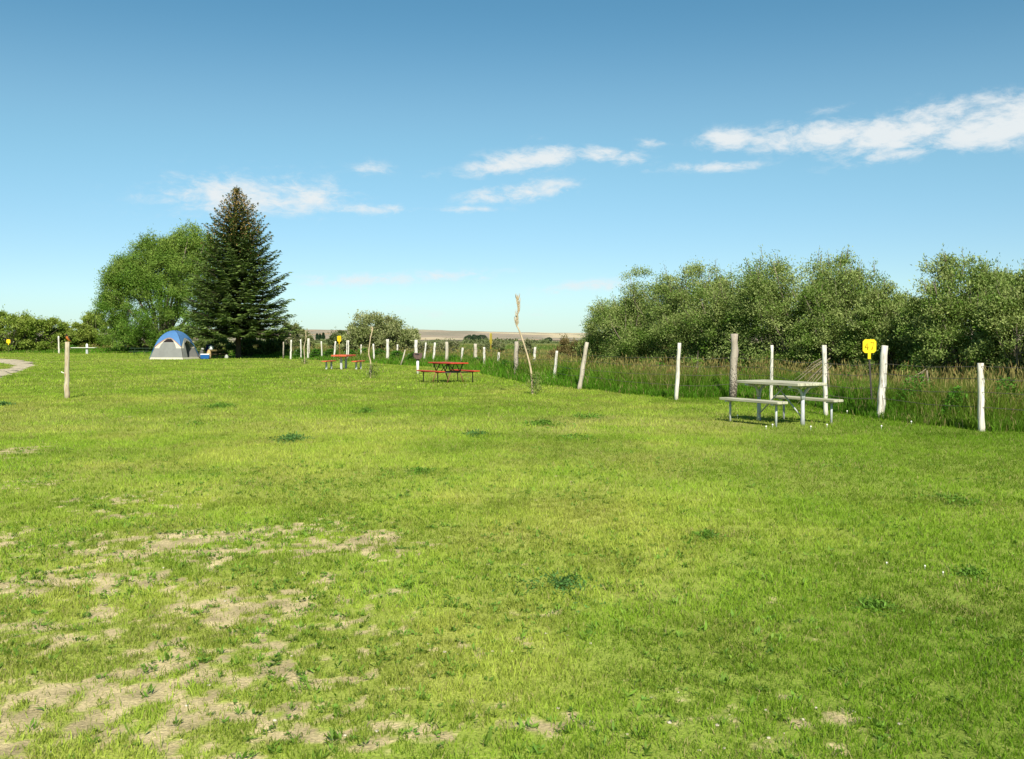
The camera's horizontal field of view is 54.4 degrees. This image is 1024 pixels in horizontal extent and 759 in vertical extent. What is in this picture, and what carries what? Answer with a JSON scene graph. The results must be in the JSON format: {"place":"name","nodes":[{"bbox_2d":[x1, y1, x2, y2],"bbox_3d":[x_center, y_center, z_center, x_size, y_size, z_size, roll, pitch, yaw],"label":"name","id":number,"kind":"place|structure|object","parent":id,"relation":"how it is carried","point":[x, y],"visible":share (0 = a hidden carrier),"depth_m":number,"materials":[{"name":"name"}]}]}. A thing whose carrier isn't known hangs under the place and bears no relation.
{"place":"outdoors","nodes":[
{"label":"outdoors","id":0,"kind":"place"},
{"bbox_2d":[0,359,33,376],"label":"gravel road","id":1,"kind":"structure","parent":0,"point":[20,365],"depth_m":61.17,"materials":[{"name":"beige gravel"}]},
{"bbox_2d":[13,340,768,346],"bbox_3d":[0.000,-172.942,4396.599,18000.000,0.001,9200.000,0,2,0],"label":"field","id":2,"kind":"structure","parent":0,"point":[463,343],"depth_m":1078.30,"materials":[{"name":"green plant"}]},
{"bbox_2d":[258,337,613,343],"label":"shrubbery","id":3,"kind":"object","parent":2,"relation":"on","point":[509,341],"visible":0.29,"depth_m":459.36,"materials":[{"name":"green plant"}]},
{"bbox_2d":[464,334,474,339],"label":"round tree","id":4,"kind":"object","parent":2,"relation":"on","point":[470,337],"visible":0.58,"depth_m":682.08,"materials":[{"name":"green plant"}]},
{"bbox_2d":[477,335,486,339],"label":"round tree","id":5,"kind":"object","parent":2,"relation":"on","point":[482,337],"visible":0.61,"depth_m":681.63,"materials":[{"name":"green plant"}]},
{"bbox_2d":[14,344,1023,418],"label":"undergrowth","id":6,"kind":"object","parent":2,"relation":"on","point":[317,352],"visible":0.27,"depth_m":20.77,"materials":[{"name":"green plant"}]},
{"bbox_2d":[1,329,1019,339],"bbox_3d":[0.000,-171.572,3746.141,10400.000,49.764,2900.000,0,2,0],"label":"hills","id":7,"kind":"structure","parent":0,"point":[440,335],"depth_m":3234.44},
{"bbox_2d":[0,352,1023,758],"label":"lawn","id":8,"kind":"structure","parent":0,"point":[62,691],"depth_m":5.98,"materials":[{"name":"green plant"}]},
{"bbox_2d":[0,399,15,404],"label":"weed tuft","id":9,"kind":"object","parent":8,"relation":"on","point":[3,402],"visible":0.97,"depth_m":24.33,"materials":[{"name":"green plant"}]},
{"bbox_2d":[0,304,47,350],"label":"hedge shrub","id":10,"kind":"object","parent":8,"relation":"on","point":[14,321],"visible":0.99,"depth_m":125.76,"materials":[{"name":"green plant"}]},
{"bbox_2d":[13,314,68,349],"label":"hedge shrub","id":11,"kind":"object","parent":8,"relation":"on","point":[47,324],"visible":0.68,"depth_m":127.97,"materials":[{"name":"green plant"}]},
{"bbox_2d":[40,320,79,346],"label":"hedge shrub","id":12,"kind":"object","parent":8,"relation":"on","point":[71,334],"visible":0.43,"depth_m":130.17,"materials":[{"name":"green plant"}]},
{"bbox_2d":[61,342,69,397],"bbox_3d":[-12.163,-0.211,27.154,0.218,1.637,0.152,0,2,0],"label":"lawn post","id":13,"kind":"object","parent":8,"relation":"on","point":[66,372],"visible":0.93,"depth_m":27.10,"materials":[{"name":"wood"}]},
{"bbox_2d":[71,347,96,353],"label":"picnic table","id":14,"kind":"object","parent":8,"relation":"on","point":[84,347],"visible":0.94,"depth_m":113.52,"materials":[{"name":"white paint"}]},
{"bbox_2d":[70,319,101,346],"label":"hedge shrub","id":15,"kind":"object","parent":8,"relation":"on","point":[81,334],"visible":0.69,"depth_m":135.04,"materials":[{"name":"green plant"}]},
{"bbox_2d":[76,308,121,347],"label":"hedge shrub","id":16,"kind":"object","parent":8,"relation":"on","point":[88,318],"visible":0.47,"depth_m":136.77,"materials":[{"name":"green plant"}]},
{"bbox_2d":[133,348,148,354],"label":"picnic table","id":17,"kind":"object","parent":8,"relation":"on","point":[146,350],"visible":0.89,"depth_m":104.17,"materials":[{"name":"green paint"}]},
{"bbox_2d":[90,217,235,349],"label":"willow tree","id":18,"kind":"object","parent":8,"relation":"on","point":[165,259],"visible":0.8,"depth_m":121.58,"materials":[{"name":"green plant"}]},
{"bbox_2d":[149,330,199,358],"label":"tent","id":19,"kind":"object","parent":8,"relation":"on","point":[174,344],"visible":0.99,"depth_m":82.59,"materials":[{"name":"grey fabric"}]},
{"bbox_2d":[200,354,209,358],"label":"cooler","id":20,"kind":"object","parent":8,"relation":"on","point":[204,356],"visible":1,"depth_m":82.88,"materials":[{"name":"blue plastic"}]},
{"bbox_2d":[191,338,234,356],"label":"shrub","id":21,"kind":"object","parent":8,"relation":"on","point":[214,343],"visible":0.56,"depth_m":96.38,"materials":[{"name":"green plant"}]},
{"bbox_2d":[183,402,249,408],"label":"weed tuft","id":22,"kind":"object","parent":8,"relation":"on","point":[221,404],"visible":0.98,"depth_m":23.59,"materials":[{"name":"green plant"}]},
{"bbox_2d":[204,351,229,358],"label":"picnic table","id":23,"kind":"object","parent":8,"relation":"on","point":[219,353],"visible":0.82,"depth_m":85.38,"materials":[{"name":"brown wood"}]},
{"bbox_2d":[176,186,303,357],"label":"spruce tree","id":24,"kind":"object","parent":8,"relation":"on","point":[237,261],"visible":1,"depth_m":86.11,"materials":[{"name":"green plant"}]},
{"bbox_2d":[224,337,264,355],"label":"shrub","id":25,"kind":"object","parent":8,"relation":"on","point":[247,346],"visible":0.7,"depth_m":95.39,"materials":[{"name":"green plant"}]},
{"bbox_2d":[255,338,289,354],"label":"shrub","id":26,"kind":"object","parent":8,"relation":"on","point":[270,346],"visible":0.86,"depth_m":94.53,"materials":[{"name":"green plant"}]},
{"bbox_2d":[256,431,314,445],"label":"weed tuft","id":27,"kind":"object","parent":8,"relation":"on","point":[290,436],"visible":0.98,"depth_m":15.78,"materials":[{"name":"green plant"}]},
{"bbox_2d":[290,340,291,358],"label":"fence post","id":28,"kind":"object","parent":8,"relation":"on","point":[290,349],"visible":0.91,"depth_m":81.91,"materials":[{"name":"white wood"}]},
{"bbox_2d":[352,352,1023,394],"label":"fence wire","id":29,"kind":"object","parent":28,"relation":"attached to","point":[764,375],"visible":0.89,"depth_m":26.02,"materials":[{"name":"grey metal"}]},
{"bbox_2d":[278,319,306,349],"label":"shrub","id":30,"kind":"object","parent":8,"relation":"on","point":[295,342],"visible":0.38,"depth_m":105.92,"materials":[{"name":"green plant"}]},
{"bbox_2d":[298,330,310,363],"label":"sapling","id":31,"kind":"object","parent":8,"relation":"on","point":[304,360],"visible":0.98,"depth_m":66.43,"materials":[{"name":"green plant"}]},
{"bbox_2d":[296,328,315,348],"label":"shrub","id":32,"kind":"object","parent":8,"relation":"on","point":[310,336],"visible":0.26,"depth_m":109.66,"materials":[{"name":"green plant"}]},
{"bbox_2d":[307,338,308,357],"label":"fence post","id":33,"kind":"object","parent":8,"relation":"on","point":[308,347],"visible":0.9,"depth_m":81.92,"materials":[{"name":"white wood"}]},
{"bbox_2d":[327,329,348,348],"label":"shrub","id":34,"kind":"object","parent":8,"relation":"on","point":[331,341],"visible":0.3,"depth_m":91.76,"materials":[{"name":"green plant"}]},
{"bbox_2d":[337,336,340,354],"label":"site sign","id":35,"kind":"object","parent":8,"relation":"on","point":[339,339],"visible":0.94,"depth_m":76.82,"materials":[{"name":"yellow metal"}]},
{"bbox_2d":[321,354,364,368],"bbox_3d":[-9.240,-0.950,54.630,1.950,0.822,1.759,0,2,8],"label":"picnic table","id":36,"kind":"object","parent":8,"relation":"on","point":[346,356],"visible":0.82,"depth_m":54.31,"materials":[{"name":"red paint"}]},
{"bbox_2d":[350,405,375,412],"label":"weed tuft","id":37,"kind":"object","parent":8,"relation":"on","point":[367,409],"visible":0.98,"depth_m":21.86,"materials":[{"name":"green plant"}]},
{"bbox_2d":[361,327,384,377],"bbox_3d":[-5.807,-1.160,41.669,0.996,2.314,1.092,0,2,0],"label":"sapling","id":38,"kind":"object","parent":8,"relation":"on","point":[371,369],"visible":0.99,"depth_m":41.61,"materials":[{"name":"green plant"}]},
{"bbox_2d":[333,309,413,351],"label":"olive shrub","id":39,"kind":"object","parent":8,"relation":"on","point":[359,335],"visible":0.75,"depth_m":84.29,"materials":[{"name":"green plant"}]},
{"bbox_2d":[386,339,388,358],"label":"fence post","id":40,"kind":"object","parent":8,"relation":"on","point":[387,347],"visible":0.74,"depth_m":70.14,"materials":[{"name":"white wood"}]},
{"bbox_2d":[372,325,420,351],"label":"olive shrub","id":41,"kind":"object","parent":8,"relation":"on","point":[410,336],"visible":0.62,"depth_m":83.29,"materials":[{"name":"green plant"}]},
{"bbox_2d":[414,340,417,352],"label":"fence post","id":42,"kind":"object","parent":8,"relation":"on","point":[415,345],"visible":0.54,"depth_m":66.33,"materials":[{"name":"white wood"}]},
{"bbox_2d":[413,353,422,373],"bbox_3d":[-4.435,-0.729,46.819,0.412,1.041,0.343,-1,2,-14],"label":"barbecue grill","id":43,"kind":"object","parent":8,"relation":"on","point":[417,356],"visible":0.95,"depth_m":46.70,"materials":[{"name":"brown metal"}]},
{"bbox_2d":[398,467,446,474],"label":"weed tuft","id":44,"kind":"object","parent":8,"relation":"on","point":[419,469],"visible":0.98,"depth_m":11.97,"materials":[{"name":"green plant"}]},
{"bbox_2d":[417,337,432,352],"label":"sagebrush","id":45,"kind":"object","parent":8,"relation":"on","point":[420,346],"visible":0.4,"depth_m":73.83,"materials":[{"name":"green plant"}]},
{"bbox_2d":[432,343,435,358],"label":"fence post","id":46,"kind":"object","parent":8,"relation":"on","point":[434,346],"visible":0.68,"depth_m":62.97,"materials":[{"name":"white wood"}]},
{"bbox_2d":[331,348,1017,381],"bbox_3d":[-1.528,-1.190,48.074,5.293,0.107,75.291,-1,2,-22],"label":"fence wire","id":47,"kind":"object","parent":46,"relation":"attached to","point":[954,378],"visible":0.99,"depth_m":21.42,"materials":[{"name":"grey metal"}]},
{"bbox_2d":[445,342,448,359],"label":"fence post","id":48,"kind":"object","parent":8,"relation":"on","point":[446,349],"visible":0.79,"depth_m":59.86,"materials":[{"name":"white wood"}]},
{"bbox_2d":[417,362,479,382],"bbox_3d":[-2.420,-0.254,37.636,1.740,0.795,1.841,-1,3,-32],"label":"picnic table","id":49,"kind":"object","parent":8,"relation":"on","point":[457,371],"visible":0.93,"depth_m":37.31,"materials":[{"name":"red paint"}]},
{"bbox_2d":[431,338,466,353],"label":"sagebrush","id":50,"kind":"object","parent":8,"relation":"on","point":[455,343],"visible":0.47,"depth_m":79.76,"materials":[{"name":"green plant"}]},
{"bbox_2d":[6,494,899,752],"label":"pebbles","id":51,"kind":"object","parent":8,"relation":"on","point":[668,722],"visible":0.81,"depth_m":4.23,"materials":[{"name":"stone"}]},
{"bbox_2d":[473,344,476,356],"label":"fence post","id":52,"kind":"object","parent":8,"relation":"on","point":[475,351],"visible":0.55,"depth_m":55.79,"materials":[{"name":"white wood"}]},
{"bbox_2d":[456,428,499,436],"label":"weed tuft","id":53,"kind":"object","parent":8,"relation":"on","point":[474,432],"visible":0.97,"depth_m":16.67,"materials":[{"name":"green plant"}]},
{"bbox_2d":[477,340,506,352],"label":"sagebrush","id":54,"kind":"object","parent":8,"relation":"on","point":[495,344],"visible":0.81,"depth_m":109.65,"materials":[{"name":"green plant"}]},
{"bbox_2d":[0,343,1023,431],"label":"tall grass","id":55,"kind":"structure","parent":8,"relation":"on","point":[994,417],"depth_m":28.42,"materials":[{"name":"green plant"}]},
{"bbox_2d":[0,431,1023,758],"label":"weeds","id":56,"kind":"object","parent":8,"relation":"on","point":[378,705],"visible":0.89,"depth_m":6.14,"materials":[{"name":"green plant"}]},
{"bbox_2d":[514,341,518,373],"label":"fence post","id":57,"kind":"object","parent":8,"relation":"on","point":[516,347],"visible":0.73,"depth_m":41.56,"materials":[{"name":"grey wood"}]},
{"bbox_2d":[513,337,538,356],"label":"sagebrush","id":58,"kind":"object","parent":8,"relation":"on","point":[528,345],"visible":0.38,"depth_m":65.87,"materials":[{"name":"green plant"}]},
{"bbox_2d":[514,294,549,393],"bbox_3d":[0.660,-1.018,29.181,0.946,3.020,0.809,-2,3,-35],"label":"sapling","id":59,"kind":"object","parent":8,"relation":"on","point":[532,378],"visible":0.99,"depth_m":29.20,"materials":[{"name":"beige plant"}]},
{"bbox_2d":[517,418,575,427],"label":"weed tuft","id":60,"kind":"object","parent":8,"relation":"on","point":[543,421],"visible":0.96,"depth_m":18.55,"materials":[{"name":"green plant"}]},
{"bbox_2d":[553,351,557,374],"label":"fence post","id":61,"kind":"object","parent":8,"relation":"on","point":[555,363],"visible":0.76,"depth_m":36.65,"materials":[{"name":"white wood"}]},
{"bbox_2d":[490,558,628,613],"bbox_3d":[0.308,1.299,6.503,0.910,0.095,1.512,0,2,0],"label":"weed tuft","id":62,"kind":"object","parent":8,"relation":"on","point":[565,581],"visible":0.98,"depth_m":6.40,"materials":[{"name":"green plant"}]},
{"bbox_2d":[539,334,581,362],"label":"shrub","id":63,"kind":"object","parent":8,"relation":"on","point":[565,347],"visible":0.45,"depth_m":49.59,"materials":[{"name":"green plant"}]},
{"bbox_2d":[559,433,595,440],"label":"weed tuft","id":64,"kind":"object","parent":8,"relation":"on","point":[571,434],"visible":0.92,"depth_m":16.11,"materials":[{"name":"green plant"}]},
{"bbox_2d":[577,342,588,388],"bbox_3d":[2.298,-0.407,32.326,0.391,1.629,0.166,0,2,0],"label":"fence post","id":65,"kind":"object","parent":8,"relation":"on","point":[582,371],"visible":0.91,"depth_m":32.28,"materials":[{"name":"white wood"}]},
{"bbox_2d":[570,412,612,418],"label":"weed tuft","id":66,"kind":"object","parent":8,"relation":"on","point":[585,416],"visible":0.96,"depth_m":20.41,"materials":[{"name":"green plant"}]},
{"bbox_2d":[570,291,640,365],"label":"olive shrub","id":67,"kind":"object","parent":8,"relation":"on","point":[592,338],"visible":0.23,"depth_m":42.34,"materials":[{"name":"green plant"}]},
{"bbox_2d":[586,264,700,366],"bbox_3d":[5.668,-2.319,40.550,5.246,4.829,4.355,-1,2,-23],"label":"olive shrub","id":68,"kind":"object","parent":8,"relation":"on","point":[635,317],"visible":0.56,"depth_m":40.34,"materials":[{"name":"green plant"}]},
{"bbox_2d":[674,343,680,399],"bbox_3d":[4.422,-0.176,26.553,0.172,1.605,0.118,1,2,18],"label":"fence post","id":69,"kind":"object","parent":8,"relation":"on","point":[677,379],"visible":0.92,"depth_m":26.52,"materials":[{"name":"white wood"}]},
{"bbox_2d":[626,255,754,367],"bbox_3d":[7.098,-2.254,37.986,4.574,4.902,4.334,2,3,38],"label":"olive shrub","id":70,"kind":"object","parent":8,"relation":"on","point":[667,330],"visible":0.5,"depth_m":37.45,"materials":[{"name":"green plant"}]},
{"bbox_2d":[689,358,703,372],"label":"shrub","id":71,"kind":"object","parent":8,"relation":"on","point":[696,360],"visible":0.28,"depth_m":31.00,"materials":[{"name":"green plant"}]},
{"bbox_2d":[689,527,746,543],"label":"weed tuft","id":72,"kind":"object","parent":8,"relation":"on","point":[706,533],"visible":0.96,"depth_m":8.03,"materials":[{"name":"green plant"}]},
{"bbox_2d":[729,334,738,397],"bbox_3d":[6.105,-0.333,27.439,0.227,1.856,0.243,-1,2,-24],"label":"fence post","id":73,"kind":"object","parent":8,"relation":"on","point":[733,367],"visible":0.92,"depth_m":27.35,"materials":[{"name":"grey wood"}]},
{"bbox_2d":[675,264,802,369],"bbox_3d":[8.349,-1.925,35.561,5.251,4.491,3.927,0,2,0],"label":"olive shrub","id":74,"kind":"object","parent":8,"relation":"on","point":[710,323],"visible":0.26,"depth_m":34.78,"materials":[{"name":"green plant"}]},
{"bbox_2d":[769,345,773,399],"bbox_3d":[6.738,-0.119,25.846,0.103,1.549,0.122,0,2,0],"label":"fence post","id":75,"kind":"object","parent":8,"relation":"on","point":[771,377],"visible":0.85,"depth_m":25.81,"materials":[{"name":"white wood"}]},
{"bbox_2d":[719,380,842,426],"bbox_3d":[5.170,0.453,19.183,1.630,0.832,1.709,-1,3,-28],"label":"picnic table","id":76,"kind":"object","parent":8,"relation":"on","point":[789,384],"visible":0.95,"depth_m":18.93,"materials":[{"name":"wood"}]},
{"bbox_2d":[706,245,867,371],"bbox_3d":[9.783,-2.035,32.763,6.574,4.886,3.876,0,2,0],"label":"olive shrub","id":77,"kind":"object","parent":8,"relation":"on","point":[757,296],"visible":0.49,"depth_m":32.68,"materials":[{"name":"green plant"}]},
{"bbox_2d":[788,358,831,403],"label":"dead branch","id":78,"kind":"object","parent":8,"relation":"on","point":[820,371],"visible":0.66,"depth_m":24.42,"materials":[{"name":"grey wood"}]},
{"bbox_2d":[822,345,827,414],"bbox_3d":[6.667,0.055,21.189,0.107,1.575,0.156,-2,3,-42],"label":"fence post","id":79,"kind":"object","parent":8,"relation":"on","point":[824,376],"visible":0.84,"depth_m":21.16,"materials":[{"name":"white wood"}]},
{"bbox_2d":[775,244,894,377],"bbox_3d":[10.556,-1.920,31.459,4.742,4.750,3.414,0,2,0],"label":"olive shrub","id":80,"kind":"object","parent":8,"relation":"on","point":[818,329],"visible":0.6,"depth_m":31.08,"materials":[{"name":"green plant"}]},
{"bbox_2d":[862,339,875,404],"bbox_3d":[7.590,-0.035,21.181,0.303,1.638,0.056,0,2,-8],"label":"site sign","id":81,"kind":"object","parent":8,"relation":"on","point":[869,346],"visible":0.94,"depth_m":21.15,"materials":[{"name":"yellow metal"}]},
{"bbox_2d":[830,278,924,378],"bbox_3d":[11.189,-1.275,29.981,3.001,3.554,2.527,0,2,0],"label":"olive shrub","id":82,"kind":"object","parent":8,"relation":"on","point":[879,304],"visible":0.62,"depth_m":29.66,"materials":[{"name":"green plant"}]},
{"bbox_2d":[877,345,887,418],"bbox_3d":[7.546,0.089,20.300,0.211,1.576,0.167,0,2,0],"label":"fence post","id":83,"kind":"object","parent":8,"relation":"on","point":[881,402],"visible":0.91,"depth_m":20.24,"materials":[{"name":"white wood"}]},
{"bbox_2d":[846,593,924,615],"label":"weed tuft","id":84,"kind":"object","parent":8,"relation":"on","point":[874,603],"visible":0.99,"depth_m":5.90,"materials":[{"name":"green plant"}]},
{"bbox_2d":[906,369,928,385],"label":"dead branch","id":85,"kind":"object","parent":8,"relation":"on","point":[922,376],"visible":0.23,"depth_m":23.00,"materials":[{"name":"grey wood"}]},
{"bbox_2d":[889,296,961,369],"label":"olive shrub","id":86,"kind":"object","parent":8,"relation":"on","point":[934,348],"visible":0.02,"depth_m":30.45,"materials":[{"name":"green plant"}]},
{"bbox_2d":[895,489,1004,511],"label":"weed tuft","id":87,"kind":"object","parent":8,"relation":"on","point":[954,497],"visible":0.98,"depth_m":9.86,"materials":[{"name":"green plant"}]},
{"bbox_2d":[887,244,1020,382],"bbox_3d":[12.552,-1.576,27.498,4.336,4.373,3.322,0,2,0],"label":"olive shrub","id":88,"kind":"object","parent":8,"relation":"on","point":[947,310],"visible":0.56,"depth_m":27.09,"materials":[{"name":"green plant"}]},
{"bbox_2d":[913,563,1012,594],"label":"weed tuft","id":89,"kind":"object","parent":8,"relation":"on","point":[973,571],"visible":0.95,"depth_m":6.71,"materials":[{"name":"green plant"}]},
{"bbox_2d":[977,363,984,430],"bbox_3d":[8.243,0.350,17.483,0.148,1.280,0.135,0,2,0],"label":"fence post","id":90,"kind":"object","parent":8,"relation":"on","point":[981,401],"visible":0.94,"depth_m":17.45,"materials":[{"name":"white wood"}]},
{"bbox_2d":[955,259,1023,386],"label":"olive shrub","id":91,"kind":"object","parent":8,"relation":"on","point":[999,319],"visible":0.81,"depth_m":25.28,"materials":[{"name":"green plant"}]},
{"bbox_2d":[0,0,1023,332],"label":"sky","id":92,"kind":"structure","parent":0,"point":[434,164],"materials":[{"name":"blue"}]},
{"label":"fence post","id":93,"kind":"object","parent":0,"visible":0},
{"bbox_2d":[307,345,1016,367],"bbox_3d":[-1.516,-1.372,48.070,5.300,0.186,75.288,-1,2,-22],"label":"fence wire","id":94,"kind":"object","parent":93,"relation":"attached to","point":[719,358],"visible":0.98,"depth_m":26.79,"materials":[{"name":"grey metal"}]},
{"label":"fence post","id":95,"kind":"object","parent":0,"visible":0},
{"bbox_2d":[295,354,1016,409],"bbox_3d":[-1.554,-0.710,48.086,5.276,0.106,75.298,-1,2,-22],"label":"fence wire","id":96,"kind":"object","parent":95,"relation":"attached to","point":[797,391],"visible":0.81,"depth_m":20.85,"materials":[{"name":"grey metal"}]}
]}

